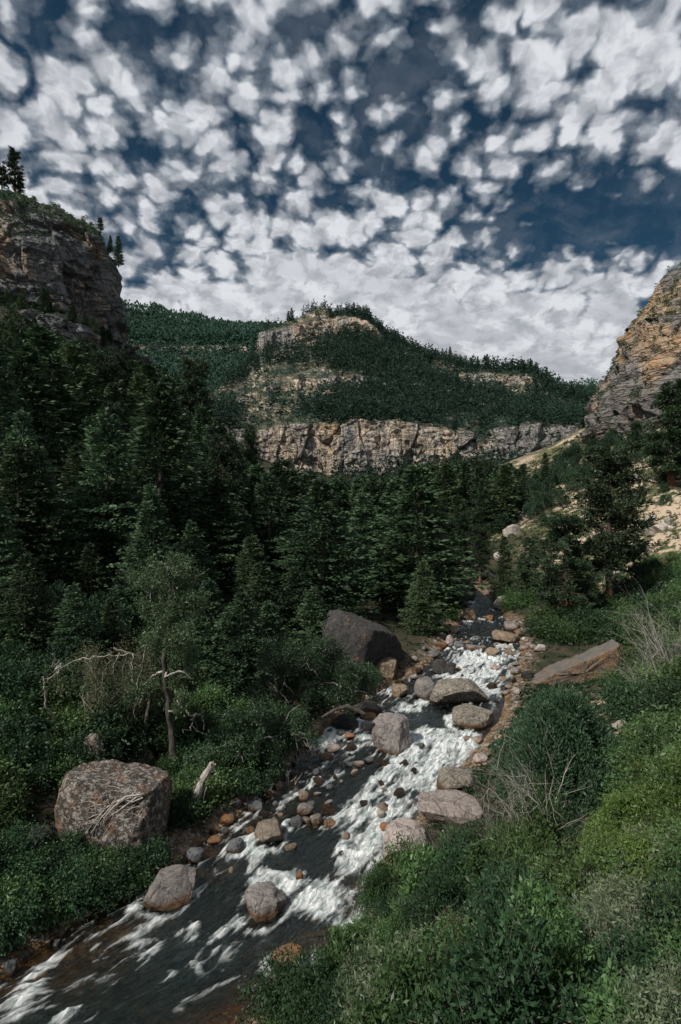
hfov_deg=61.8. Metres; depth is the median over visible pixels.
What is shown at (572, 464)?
leafy shrub
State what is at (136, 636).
leafy shrub
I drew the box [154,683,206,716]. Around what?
leafy shrub
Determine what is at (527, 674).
boulder
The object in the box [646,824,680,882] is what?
willow shrub
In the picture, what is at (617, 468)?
pine tree
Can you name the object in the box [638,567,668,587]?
leafy shrub
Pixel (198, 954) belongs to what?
river
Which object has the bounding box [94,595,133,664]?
fir tree
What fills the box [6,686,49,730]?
leafy shrub
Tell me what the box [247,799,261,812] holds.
boulder
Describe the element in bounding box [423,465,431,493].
fir tree
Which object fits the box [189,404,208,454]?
fir tree
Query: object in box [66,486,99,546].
fir tree
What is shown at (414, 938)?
willow shrub
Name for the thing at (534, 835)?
willow shrub
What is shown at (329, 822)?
boulder
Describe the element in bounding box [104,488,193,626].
fir tree
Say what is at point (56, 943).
stone
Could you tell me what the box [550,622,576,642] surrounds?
leafy shrub
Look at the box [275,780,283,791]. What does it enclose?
stone
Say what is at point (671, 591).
leafy shrub
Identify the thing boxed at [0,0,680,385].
sky
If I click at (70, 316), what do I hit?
fir tree
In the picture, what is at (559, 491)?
leafy shrub
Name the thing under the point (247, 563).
fir tree
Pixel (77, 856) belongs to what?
leafy shrub
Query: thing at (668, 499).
juniper bush
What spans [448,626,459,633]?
boulder
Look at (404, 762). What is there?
boulder
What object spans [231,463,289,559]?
fir tree
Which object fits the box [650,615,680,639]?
leafy shrub
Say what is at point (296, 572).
fir tree
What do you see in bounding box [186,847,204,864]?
boulder
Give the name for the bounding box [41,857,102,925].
leafy shrub
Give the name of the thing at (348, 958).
willow shrub
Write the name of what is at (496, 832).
willow shrub
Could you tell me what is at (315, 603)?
fir tree
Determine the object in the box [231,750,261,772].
leafy shrub
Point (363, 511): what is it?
fir tree
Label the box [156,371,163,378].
fir tree
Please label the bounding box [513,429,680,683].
slope grass
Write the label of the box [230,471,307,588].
fir tree
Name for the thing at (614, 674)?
leafy shrub
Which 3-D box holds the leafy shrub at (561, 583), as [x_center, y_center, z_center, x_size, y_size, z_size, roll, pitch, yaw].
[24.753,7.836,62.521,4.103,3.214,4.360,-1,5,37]
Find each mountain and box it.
[125,312,255,390]
[203,307,584,476]
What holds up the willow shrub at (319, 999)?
on the ground at (420, 638)
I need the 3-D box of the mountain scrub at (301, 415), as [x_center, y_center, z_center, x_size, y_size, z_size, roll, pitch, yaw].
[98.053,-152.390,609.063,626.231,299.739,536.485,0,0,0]
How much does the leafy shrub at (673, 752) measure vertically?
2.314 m
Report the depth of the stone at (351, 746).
31.66 m
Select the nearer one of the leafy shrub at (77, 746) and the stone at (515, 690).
the leafy shrub at (77, 746)
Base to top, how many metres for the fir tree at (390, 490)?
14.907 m
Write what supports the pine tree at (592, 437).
on the ground at (420, 638)
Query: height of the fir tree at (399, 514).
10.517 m
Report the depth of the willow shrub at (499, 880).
9.35 m
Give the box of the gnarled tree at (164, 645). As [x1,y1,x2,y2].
[117,548,208,768]
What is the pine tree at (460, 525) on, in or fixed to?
on the ground at (420, 638)
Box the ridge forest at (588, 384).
[567,377,604,390]
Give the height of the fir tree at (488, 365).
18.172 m
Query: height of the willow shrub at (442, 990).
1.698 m
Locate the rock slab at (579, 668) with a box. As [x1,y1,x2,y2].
[530,639,621,684]
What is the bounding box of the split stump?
[186,761,216,814]
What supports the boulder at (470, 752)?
on the ground at (420, 638)
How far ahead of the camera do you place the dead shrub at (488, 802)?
19.64 m
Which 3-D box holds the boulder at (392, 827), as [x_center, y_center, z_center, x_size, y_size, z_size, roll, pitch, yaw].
[2.586,13.248,22.642,1.806,1.640,1.576,0,0,0]
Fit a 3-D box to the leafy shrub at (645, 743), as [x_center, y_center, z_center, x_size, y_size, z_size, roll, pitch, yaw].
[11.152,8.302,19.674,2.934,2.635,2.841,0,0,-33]
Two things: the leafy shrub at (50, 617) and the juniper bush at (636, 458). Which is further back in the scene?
the juniper bush at (636, 458)
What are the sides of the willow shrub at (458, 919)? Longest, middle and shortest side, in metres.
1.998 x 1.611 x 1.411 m
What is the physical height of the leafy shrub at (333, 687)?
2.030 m
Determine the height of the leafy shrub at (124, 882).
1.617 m
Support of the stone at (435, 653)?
on the ground at (420, 638)
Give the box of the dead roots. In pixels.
[76,783,145,839]
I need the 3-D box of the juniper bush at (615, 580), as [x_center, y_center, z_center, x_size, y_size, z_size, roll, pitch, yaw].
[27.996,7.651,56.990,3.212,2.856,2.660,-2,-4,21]
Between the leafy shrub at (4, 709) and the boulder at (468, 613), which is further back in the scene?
the boulder at (468, 613)
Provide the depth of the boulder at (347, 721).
34.15 m
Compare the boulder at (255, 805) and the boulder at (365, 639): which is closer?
the boulder at (255, 805)
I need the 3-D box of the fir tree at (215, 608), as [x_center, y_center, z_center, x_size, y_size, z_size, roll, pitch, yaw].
[-8.497,7.720,37.094,5.126,7.018,6.000,0,0,12]
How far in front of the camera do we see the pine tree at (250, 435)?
109.34 m
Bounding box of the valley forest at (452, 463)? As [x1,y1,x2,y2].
[100,349,527,498]
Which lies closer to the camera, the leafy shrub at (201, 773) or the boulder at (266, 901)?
the boulder at (266, 901)
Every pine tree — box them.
[0,163,10,190]
[1,145,29,192]
[1,311,36,360]
[1,335,27,389]
[16,178,25,193]
[85,353,134,419]
[89,342,97,355]
[96,400,133,457]
[97,216,104,234]
[107,345,138,398]
[174,354,220,443]
[197,432,249,563]
[210,412,231,434]
[219,433,245,481]
[237,423,263,478]
[277,469,292,520]
[390,469,400,481]
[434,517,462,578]
[450,510,480,568]
[465,525,492,582]
[470,456,484,476]
[479,457,487,474]
[482,463,497,501]
[483,462,491,483]
[514,537,543,593]
[516,511,625,615]
[555,439,663,599]
[589,434,596,445]
[621,378,680,487]
[621,420,648,462]
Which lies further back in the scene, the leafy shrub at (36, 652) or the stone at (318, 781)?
the leafy shrub at (36, 652)
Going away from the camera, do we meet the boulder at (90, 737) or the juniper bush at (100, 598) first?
the boulder at (90, 737)
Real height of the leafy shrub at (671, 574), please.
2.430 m
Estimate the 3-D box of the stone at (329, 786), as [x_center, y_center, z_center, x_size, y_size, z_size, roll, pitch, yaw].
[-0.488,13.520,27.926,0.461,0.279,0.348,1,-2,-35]
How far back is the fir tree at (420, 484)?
81.27 m
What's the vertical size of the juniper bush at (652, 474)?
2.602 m
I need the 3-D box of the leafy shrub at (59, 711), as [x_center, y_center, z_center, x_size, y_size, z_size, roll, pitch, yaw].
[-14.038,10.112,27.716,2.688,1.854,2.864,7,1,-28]
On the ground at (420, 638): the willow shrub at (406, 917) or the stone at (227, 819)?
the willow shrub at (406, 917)
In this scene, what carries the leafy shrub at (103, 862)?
on the ground at (420, 638)
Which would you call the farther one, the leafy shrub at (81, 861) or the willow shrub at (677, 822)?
the leafy shrub at (81, 861)
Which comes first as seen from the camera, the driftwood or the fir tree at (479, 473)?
the driftwood
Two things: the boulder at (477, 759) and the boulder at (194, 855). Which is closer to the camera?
the boulder at (194, 855)
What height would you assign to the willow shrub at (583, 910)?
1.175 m
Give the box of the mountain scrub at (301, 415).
[208,305,584,472]
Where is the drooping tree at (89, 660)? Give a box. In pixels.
[40,620,161,737]
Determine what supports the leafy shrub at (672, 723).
on the ground at (420, 638)
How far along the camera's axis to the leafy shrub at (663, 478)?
82.34 m
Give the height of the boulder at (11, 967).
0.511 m
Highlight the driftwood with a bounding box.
[322,704,364,717]
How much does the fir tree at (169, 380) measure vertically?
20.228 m
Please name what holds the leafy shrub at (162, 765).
on the ground at (420, 638)
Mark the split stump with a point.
(200, 784)
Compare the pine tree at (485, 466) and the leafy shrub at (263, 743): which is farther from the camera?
the pine tree at (485, 466)
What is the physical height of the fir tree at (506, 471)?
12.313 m
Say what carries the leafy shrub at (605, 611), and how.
on the ground at (420, 638)
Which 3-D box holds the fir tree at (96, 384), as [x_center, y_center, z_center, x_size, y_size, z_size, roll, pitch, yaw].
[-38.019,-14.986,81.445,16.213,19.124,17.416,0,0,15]
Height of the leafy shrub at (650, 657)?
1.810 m
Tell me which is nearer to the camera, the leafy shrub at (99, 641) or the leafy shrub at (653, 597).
the leafy shrub at (99, 641)
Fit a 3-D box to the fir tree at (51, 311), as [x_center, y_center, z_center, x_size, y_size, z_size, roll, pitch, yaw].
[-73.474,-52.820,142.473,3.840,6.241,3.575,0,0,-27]
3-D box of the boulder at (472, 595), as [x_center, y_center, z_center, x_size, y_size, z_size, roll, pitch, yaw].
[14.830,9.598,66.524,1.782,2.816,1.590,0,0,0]
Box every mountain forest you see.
[122,298,285,393]
[197,295,597,478]
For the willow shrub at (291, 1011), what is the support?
on the ground at (420, 638)
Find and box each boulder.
[4,958,17,977]
[13,824,57,854]
[54,759,171,856]
[82,733,104,760]
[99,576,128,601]
[125,744,155,765]
[143,864,195,910]
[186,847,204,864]
[207,835,221,843]
[221,827,227,833]
[226,837,243,853]
[244,881,286,922]
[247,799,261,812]
[254,818,283,841]
[259,791,273,798]
[272,943,303,966]
[290,770,298,778]
[290,816,302,828]
[295,871,302,879]
[297,803,313,814]
[298,791,308,800]
[302,816,310,823]
[310,813,322,827]
[320,609,401,676]
[321,804,334,815]
[324,818,334,827]
[327,744,340,753]
[331,713,358,729]
[337,730,345,735]
[345,732,355,738]
[351,769,357,775]
[352,701,382,713]
[354,760,364,766]
[361,712,375,719]
[363,721,371,730]
[364,757,373,762]
[372,712,411,755]
[375,657,396,680]
[376,810,385,817]
[378,802,387,811]
[379,759,388,765]
[380,822,387,831]
[383,817,428,861]
[392,683,408,697]
[393,787,404,798]
[399,759,407,765]
[414,676,434,700]
[418,789,482,824]
[429,678,489,703]
[432,659,446,673]
[435,641,446,648]
[436,766,473,789]
[445,635,453,647]
[445,662,455,674]
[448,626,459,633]
[452,703,493,730]
[454,641,463,647]
[458,608,475,619]
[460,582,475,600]
[465,644,480,650]
[467,749,473,755]
[473,736,481,743]
[473,754,487,763]
[484,615,493,620]
[485,647,499,654]
[486,682,497,688]
[490,664,500,669]
[492,630,518,642]
[493,596,508,609]
[503,524,520,537]
[504,621,518,630]
[505,649,515,654]
[510,668,520,674]
[521,670,532,678]
[533,644,545,650]
[611,720,624,730]
[644,527,657,536]
[664,518,673,524]
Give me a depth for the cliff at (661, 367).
133.77 m
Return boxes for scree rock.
[485,571,494,578]
[652,522,667,532]
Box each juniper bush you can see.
[0,573,28,602]
[19,588,58,625]
[26,716,61,741]
[38,567,57,585]
[40,579,86,631]
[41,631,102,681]
[62,612,88,632]
[82,596,103,632]
[83,590,105,617]
[87,594,108,628]
[94,602,134,632]
[97,563,114,592]
[98,584,136,618]
[99,628,121,645]
[104,729,129,762]
[124,598,141,614]
[168,641,207,671]
[177,615,203,636]
[200,651,227,676]
[492,510,516,531]
[513,576,539,592]
[522,502,537,518]
[525,499,545,511]
[528,471,539,482]
[528,490,538,499]
[529,481,546,492]
[533,512,548,526]
[534,491,544,506]
[535,491,556,510]
[537,462,560,476]
[537,597,557,611]
[541,536,558,554]
[542,475,555,490]
[544,566,562,585]
[549,489,560,500]
[552,453,569,468]
[552,460,572,475]
[555,494,569,505]
[558,451,571,462]
[561,443,579,453]
[564,470,585,490]
[565,465,593,487]
[566,444,581,461]
[568,581,596,601]
[573,454,586,465]
[585,439,598,446]
[585,463,600,477]
[585,531,599,546]
[598,442,612,449]
[602,433,615,445]
[603,428,617,442]
[605,575,624,588]
[612,434,625,444]
[613,440,632,454]
[620,561,657,590]
[622,446,640,465]
[639,443,652,462]
[646,559,665,570]
[648,466,660,479]
[656,481,668,493]
[657,493,674,504]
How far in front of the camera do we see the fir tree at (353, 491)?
95.00 m
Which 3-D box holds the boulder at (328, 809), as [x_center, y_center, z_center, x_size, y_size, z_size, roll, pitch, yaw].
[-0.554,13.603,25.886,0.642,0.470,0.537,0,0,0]
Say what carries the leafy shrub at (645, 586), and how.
on the ground at (420, 638)
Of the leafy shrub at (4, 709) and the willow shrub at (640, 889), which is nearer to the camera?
the willow shrub at (640, 889)
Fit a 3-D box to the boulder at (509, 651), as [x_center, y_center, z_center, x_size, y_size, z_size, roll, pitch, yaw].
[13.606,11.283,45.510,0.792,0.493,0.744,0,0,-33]
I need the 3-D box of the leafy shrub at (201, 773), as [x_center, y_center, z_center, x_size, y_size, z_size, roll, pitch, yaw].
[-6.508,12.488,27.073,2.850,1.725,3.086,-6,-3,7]
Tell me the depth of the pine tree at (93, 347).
136.25 m
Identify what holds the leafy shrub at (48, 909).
on the ground at (420, 638)
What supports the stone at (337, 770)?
on the river
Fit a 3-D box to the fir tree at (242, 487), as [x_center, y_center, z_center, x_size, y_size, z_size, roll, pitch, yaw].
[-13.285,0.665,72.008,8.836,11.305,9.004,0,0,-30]
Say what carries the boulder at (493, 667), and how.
on the river
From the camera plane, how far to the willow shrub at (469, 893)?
15.12 m
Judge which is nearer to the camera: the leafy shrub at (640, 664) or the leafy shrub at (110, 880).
the leafy shrub at (110, 880)
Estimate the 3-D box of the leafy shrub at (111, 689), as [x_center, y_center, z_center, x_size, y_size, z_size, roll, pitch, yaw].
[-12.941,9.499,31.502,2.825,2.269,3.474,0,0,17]
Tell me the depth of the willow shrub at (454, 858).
16.59 m
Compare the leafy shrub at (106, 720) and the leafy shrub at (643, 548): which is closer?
the leafy shrub at (106, 720)
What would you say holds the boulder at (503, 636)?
on the ground at (420, 638)
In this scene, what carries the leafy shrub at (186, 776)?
on the ground at (420, 638)
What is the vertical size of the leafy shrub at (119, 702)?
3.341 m
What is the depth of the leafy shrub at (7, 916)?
18.25 m
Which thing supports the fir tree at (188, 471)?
on the ground at (420, 638)
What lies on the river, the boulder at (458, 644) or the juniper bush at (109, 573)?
the boulder at (458, 644)
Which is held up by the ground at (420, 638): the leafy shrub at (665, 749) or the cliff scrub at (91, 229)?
the leafy shrub at (665, 749)
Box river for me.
[0,572,520,1023]
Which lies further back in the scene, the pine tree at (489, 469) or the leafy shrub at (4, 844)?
the pine tree at (489, 469)
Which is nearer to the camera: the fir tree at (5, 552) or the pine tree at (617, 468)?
the fir tree at (5, 552)
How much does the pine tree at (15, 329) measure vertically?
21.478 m
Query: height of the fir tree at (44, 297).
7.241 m
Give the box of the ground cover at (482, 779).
[0,301,645,939]
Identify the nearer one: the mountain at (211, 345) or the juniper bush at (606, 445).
the juniper bush at (606, 445)
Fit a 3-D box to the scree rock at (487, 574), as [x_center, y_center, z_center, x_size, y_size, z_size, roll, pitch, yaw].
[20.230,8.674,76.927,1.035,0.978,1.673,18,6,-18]
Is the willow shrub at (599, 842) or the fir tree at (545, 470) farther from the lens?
the fir tree at (545, 470)
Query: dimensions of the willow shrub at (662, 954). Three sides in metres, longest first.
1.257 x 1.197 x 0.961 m
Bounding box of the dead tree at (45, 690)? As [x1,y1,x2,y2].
[42,653,63,735]
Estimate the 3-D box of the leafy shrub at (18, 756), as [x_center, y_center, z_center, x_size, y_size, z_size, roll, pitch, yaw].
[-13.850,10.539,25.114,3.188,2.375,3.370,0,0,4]
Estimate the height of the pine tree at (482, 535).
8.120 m
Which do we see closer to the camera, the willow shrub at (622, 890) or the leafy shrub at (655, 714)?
the willow shrub at (622, 890)
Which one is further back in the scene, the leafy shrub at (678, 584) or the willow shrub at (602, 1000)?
the leafy shrub at (678, 584)
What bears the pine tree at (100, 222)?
on the cliff at (32, 265)
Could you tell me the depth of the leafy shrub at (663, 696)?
23.24 m
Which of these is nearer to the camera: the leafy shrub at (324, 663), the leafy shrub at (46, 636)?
the leafy shrub at (46, 636)
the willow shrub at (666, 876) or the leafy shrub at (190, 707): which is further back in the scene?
the leafy shrub at (190, 707)
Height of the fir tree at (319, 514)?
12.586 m
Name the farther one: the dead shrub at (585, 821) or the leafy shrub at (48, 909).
the leafy shrub at (48, 909)
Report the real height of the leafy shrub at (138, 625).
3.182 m
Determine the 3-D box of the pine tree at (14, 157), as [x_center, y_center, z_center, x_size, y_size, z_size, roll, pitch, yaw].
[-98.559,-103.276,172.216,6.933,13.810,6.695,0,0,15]
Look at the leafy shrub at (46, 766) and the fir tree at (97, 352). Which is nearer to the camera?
the leafy shrub at (46, 766)
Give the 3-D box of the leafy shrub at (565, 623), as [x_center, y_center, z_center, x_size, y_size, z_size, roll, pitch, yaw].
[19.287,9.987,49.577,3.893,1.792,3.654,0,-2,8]
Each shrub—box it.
[0,582,23,616]
[0,615,31,646]
[0,623,24,658]
[0,635,45,673]
[0,648,59,710]
[0,655,34,701]
[0,692,23,724]
[0,704,67,762]
[0,715,20,744]
[0,723,71,779]
[0,731,27,774]
[0,747,39,795]
[0,766,38,826]
[0,828,37,869]
[0,830,12,864]
[0,838,15,882]
[0,863,24,884]
[0,865,57,938]
[0,866,14,912]
[0,872,65,958]
[0,896,19,938]
[0,920,14,955]
[1,655,42,686]
[1,815,53,862]
[1,842,61,892]
[6,673,88,727]
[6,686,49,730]
[6,852,64,900]
[7,637,39,652]
[14,749,59,791]
[21,647,51,674]
[22,732,72,771]
[27,648,78,683]
[27,698,79,736]
[28,828,65,866]
[33,605,66,629]
[34,841,80,876]
[35,625,69,650]
[36,747,95,787]
[36,880,81,932]
[40,654,105,700]
[40,864,80,898]
[41,853,75,886]
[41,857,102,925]
[45,700,108,743]
[47,825,89,864]
[52,723,120,777]
[58,677,103,707]
[59,843,93,868]
[61,627,108,653]
[62,849,98,883]
[68,692,141,744]
[70,854,126,918]
[70,865,102,906]
[74,839,111,866]
[75,627,111,651]
[79,721,110,752]
[80,661,125,701]
[81,688,118,714]
[81,844,138,895]
[84,841,129,875]
[92,848,145,915]
[94,597,148,633]
[94,651,135,684]
[95,667,172,723]
[101,700,166,762]
[105,619,141,650]
[107,843,147,880]
[110,642,148,669]
[123,862,156,898]
[124,626,166,671]
[127,610,171,637]
[129,834,182,886]
[133,663,182,689]
[145,713,199,753]
[150,745,189,779]
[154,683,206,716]
[159,691,201,726]
[165,728,207,776]
[168,780,214,830]
[170,758,228,796]
[171,764,206,802]
[171,766,241,822]
[174,759,197,780]
[176,666,213,691]
[177,706,217,744]
[180,696,207,720]
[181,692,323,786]
[185,710,229,746]
[191,675,242,714]
[195,670,223,694]
[197,744,255,784]
[205,673,245,706]
[207,720,264,748]
[224,692,256,716]
[224,700,260,730]
[224,764,272,802]
[226,685,252,706]
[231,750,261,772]
[233,732,274,769]
[234,930,310,1023]
[238,672,260,692]
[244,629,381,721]
[249,676,282,701]
[253,720,285,754]
[261,1004,286,1023]
[265,697,284,711]
[270,940,337,1023]
[271,705,295,732]
[278,656,326,697]
[278,991,319,1023]
[288,678,331,707]
[302,967,348,1023]
[310,922,364,989]
[312,656,339,682]
[319,678,364,710]
[320,942,371,1023]
[324,908,375,953]
[326,1008,352,1023]
[329,668,356,685]
[334,907,421,1023]
[335,945,363,989]
[340,915,455,1023]
[350,855,400,919]
[352,935,403,986]
[355,660,387,687]
[356,931,418,973]
[361,768,447,852]
[362,885,396,943]
[366,912,398,948]
[370,881,406,944]
[378,830,433,900]
[384,890,408,930]
[386,839,447,918]
[387,893,434,941]
[394,871,594,1023]
[396,761,508,843]
[396,924,424,948]
[398,844,466,939]
[405,844,443,877]
[408,914,465,963]
[417,915,445,948]
[418,835,479,895]
[419,954,479,1023]
[422,905,485,976]
[425,950,461,1023]
[431,823,476,860]
[437,823,463,854]
[437,905,476,948]
[443,605,461,620]
[448,756,554,839]
[450,831,504,896]
[451,896,492,936]
[452,859,560,950]
[453,708,590,846]
[455,598,467,604]
[457,876,479,916]
[463,819,500,847]
[466,769,530,838]
[469,882,602,1020]
[470,860,507,911]
[479,814,509,849]
[483,811,561,884]
[483,841,541,897]
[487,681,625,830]
[493,832,511,862]
[495,587,528,611]
[497,770,582,854]
[500,872,584,969]
[507,584,541,608]
[511,836,544,882]
[516,613,554,638]
[518,837,613,911]
[518,867,585,917]
[523,600,565,625]
[527,611,578,646]
[529,840,572,885]
[537,979,589,1023]
[543,851,648,916]
[548,600,574,621]
[550,616,574,629]
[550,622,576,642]
[551,472,569,483]
[551,991,597,1023]
[552,486,564,495]
[552,576,578,592]
[552,917,667,1013]
[558,601,594,623]
[560,620,599,645]
[560,886,654,984]
[561,859,650,952]
[561,868,612,902]
[566,894,617,922]
[568,862,651,926]
[569,462,579,469]
[570,770,645,870]
[571,603,610,644]
[571,806,600,864]
[571,930,606,982]
[574,832,614,882]
[579,898,645,937]
[579,918,597,940]
[581,957,652,1023]
[582,782,651,847]
[582,791,624,849]
[588,588,605,601]
[590,612,636,644]
[592,664,634,687]
[592,866,680,972]
[593,589,631,612]
[593,674,660,722]
[594,610,641,633]
[594,674,635,706]
[594,846,649,893]
[595,604,613,618]
[596,736,636,767]
[597,741,635,779]
[597,818,655,874]
[597,821,664,897]
[598,758,643,799]
[599,594,622,618]
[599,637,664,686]
[600,954,680,1023]
[601,814,655,840]
[603,580,635,603]
[603,746,653,793]
[604,582,680,672]
[604,597,642,616]
[609,771,665,797]
[610,608,668,648]
[612,709,678,772]
[612,777,677,833]
[612,821,679,897]
[613,574,657,596]
[613,598,651,621]
[613,644,648,667]
[615,587,654,608]
[615,704,670,743]
[615,705,680,736]
[616,705,680,755]
[617,660,660,679]
[619,598,672,624]
[619,748,656,794]
[620,590,643,603]
[620,655,644,672]
[622,878,654,916]
[624,666,669,693]
[624,777,652,794]
[625,620,680,643]
[626,650,676,681]
[628,668,680,718]
[629,657,657,678]
[630,687,660,717]
[630,775,680,838]
[631,726,680,789]
[631,727,680,761]
[631,755,680,810]
[632,650,662,662]
[632,755,680,819]
[633,631,666,658]
[634,798,675,832]
[634,801,680,846]
[635,541,651,551]
[636,671,675,698]
[637,713,680,744]
[638,552,665,565]
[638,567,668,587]
[639,893,680,977]
[641,576,671,596]
[641,590,680,614]
[643,805,680,881]
[643,868,680,912]
[645,746,680,800]
[645,943,680,1014]
[646,736,679,762]
[646,753,678,778]
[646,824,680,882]
[649,607,680,622]
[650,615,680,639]
[651,864,678,894]
[651,941,680,981]
[652,558,680,577]
[653,473,680,483]
[654,568,680,583]
[654,576,680,593]
[654,624,680,653]
[655,611,680,625]
[655,643,680,693]
[655,973,680,1016]
[656,581,680,604]
[656,595,680,613]
[656,639,680,661]
[662,549,680,562]
[663,808,680,833]
[664,795,680,830]
[665,593,680,609]
[666,691,680,722]
[672,863,680,884]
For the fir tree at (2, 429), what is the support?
on the ground at (420, 638)
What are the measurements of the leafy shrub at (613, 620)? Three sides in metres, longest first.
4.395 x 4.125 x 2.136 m
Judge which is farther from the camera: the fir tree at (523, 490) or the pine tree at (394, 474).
the pine tree at (394, 474)
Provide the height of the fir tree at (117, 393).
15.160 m
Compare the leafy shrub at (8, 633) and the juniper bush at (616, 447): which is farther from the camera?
the juniper bush at (616, 447)
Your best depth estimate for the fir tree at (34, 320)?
129.39 m
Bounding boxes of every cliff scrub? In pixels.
[0,185,149,358]
[583,262,680,431]
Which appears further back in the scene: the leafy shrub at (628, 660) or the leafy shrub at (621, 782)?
the leafy shrub at (628, 660)
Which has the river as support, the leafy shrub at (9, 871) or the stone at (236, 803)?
the stone at (236, 803)
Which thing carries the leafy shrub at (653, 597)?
on the ground at (420, 638)
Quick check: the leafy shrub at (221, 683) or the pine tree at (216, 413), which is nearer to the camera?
the leafy shrub at (221, 683)
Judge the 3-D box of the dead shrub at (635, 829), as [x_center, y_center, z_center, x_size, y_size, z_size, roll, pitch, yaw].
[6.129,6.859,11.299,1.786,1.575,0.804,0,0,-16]
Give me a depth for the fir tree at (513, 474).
113.17 m
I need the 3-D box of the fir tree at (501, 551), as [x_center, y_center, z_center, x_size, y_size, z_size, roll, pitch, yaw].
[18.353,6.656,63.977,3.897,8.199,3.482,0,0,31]
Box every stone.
[19,951,30,960]
[53,939,60,947]
[210,828,216,833]
[219,814,236,824]
[230,799,241,809]
[246,826,254,833]
[261,810,268,816]
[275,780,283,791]
[284,842,296,850]
[304,743,314,748]
[311,729,322,737]
[312,776,324,785]
[313,768,320,774]
[319,752,332,760]
[326,784,333,789]
[334,767,340,773]
[342,832,348,839]
[347,742,356,750]
[359,800,367,806]
[410,656,417,662]
[411,767,416,774]
[415,668,422,672]
[416,743,423,748]
[428,650,438,656]
[502,690,509,694]
[512,661,519,665]
[512,687,519,694]
[518,646,527,650]
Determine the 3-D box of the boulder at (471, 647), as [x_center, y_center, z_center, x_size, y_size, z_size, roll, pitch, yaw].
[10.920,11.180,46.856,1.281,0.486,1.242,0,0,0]
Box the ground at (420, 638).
[0,302,680,1023]
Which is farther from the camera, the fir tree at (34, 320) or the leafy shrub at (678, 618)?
the fir tree at (34, 320)
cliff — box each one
[0,192,152,364]
[578,265,680,443]
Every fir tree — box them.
[0,284,14,305]
[0,309,26,340]
[0,314,12,330]
[0,319,5,334]
[0,333,51,462]
[0,338,91,467]
[0,381,45,464]
[0,392,16,418]
[0,406,14,466]
[0,407,57,560]
[0,416,30,527]
[0,441,72,581]
[0,496,41,608]
[0,552,67,652]
[11,442,88,589]
[13,289,31,310]
[19,324,60,389]
[24,352,111,469]
[31,318,38,324]
[35,287,50,313]
[37,337,129,468]
[37,417,81,515]
[43,442,116,545]
[45,290,52,312]
[46,341,128,459]
[46,582,110,669]
[53,331,60,340]
[53,506,99,585]
[58,406,171,584]
[58,414,110,485]
[65,303,75,321]
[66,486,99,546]
[67,440,103,483]
[71,542,110,607]
[80,310,89,325]
[87,478,135,571]
[90,316,98,333]
[91,350,110,363]
[91,355,122,421]
[94,382,135,456]
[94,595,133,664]
[97,379,224,569]
[98,413,205,539]
[99,326,110,346]
[102,400,203,506]
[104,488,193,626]
[106,235,114,252]
[106,326,113,343]
[109,377,130,446]
[109,481,178,602]
[110,446,156,512]
[112,235,124,266]
[122,371,148,438]
[123,377,149,408]
[124,516,165,600]
[126,362,133,381]
[128,359,138,373]
[132,365,142,375]
[139,363,158,391]
[149,373,195,453]
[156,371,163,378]
[165,450,202,519]
[168,521,224,607]
[170,387,190,428]
[178,577,243,686]
[182,434,250,553]
[185,406,219,470]
[185,477,258,586]
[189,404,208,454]
[191,591,280,707]
[192,423,245,527]
[217,426,225,434]
[220,534,285,619]
[221,561,305,658]
[224,436,251,503]
[229,457,337,575]
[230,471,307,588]
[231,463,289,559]
[233,473,256,533]
[237,600,296,692]
[242,461,251,491]
[264,477,385,625]
[271,565,318,653]
[275,468,365,562]
[286,586,328,663]
[289,308,294,320]
[291,477,345,565]
[298,522,345,592]
[331,476,353,540]
[332,492,349,550]
[333,504,382,574]
[335,490,402,594]
[347,481,351,492]
[348,477,362,503]
[349,480,397,540]
[349,483,361,509]
[351,477,391,540]
[355,463,488,608]
[359,471,388,502]
[367,476,445,569]
[375,513,436,589]
[392,467,407,494]
[396,560,451,634]
[398,475,439,566]
[420,500,441,546]
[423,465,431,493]
[428,464,442,485]
[428,470,444,495]
[429,463,470,533]
[429,467,465,526]
[439,493,475,542]
[446,346,452,360]
[448,461,491,522]
[449,464,469,506]
[465,465,496,529]
[467,478,501,535]
[472,464,521,516]
[483,354,489,368]
[485,464,521,526]
[487,535,518,601]
[491,470,526,502]
[512,468,529,493]
[516,476,533,511]
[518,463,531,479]
[538,452,551,488]
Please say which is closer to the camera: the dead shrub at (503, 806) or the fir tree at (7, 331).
the dead shrub at (503, 806)
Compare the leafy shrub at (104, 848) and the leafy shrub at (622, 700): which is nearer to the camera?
the leafy shrub at (104, 848)
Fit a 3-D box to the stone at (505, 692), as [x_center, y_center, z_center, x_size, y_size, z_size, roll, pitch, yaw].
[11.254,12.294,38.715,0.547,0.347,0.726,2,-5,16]
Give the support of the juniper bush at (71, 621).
on the ground at (420, 638)
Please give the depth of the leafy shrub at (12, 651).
30.07 m
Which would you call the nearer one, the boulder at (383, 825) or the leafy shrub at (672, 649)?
the boulder at (383, 825)
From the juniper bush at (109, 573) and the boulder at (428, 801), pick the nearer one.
the boulder at (428, 801)
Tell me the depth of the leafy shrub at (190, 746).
28.46 m
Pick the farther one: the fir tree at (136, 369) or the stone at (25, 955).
the fir tree at (136, 369)
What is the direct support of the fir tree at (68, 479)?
on the ground at (420, 638)
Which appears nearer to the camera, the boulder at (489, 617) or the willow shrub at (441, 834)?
the willow shrub at (441, 834)

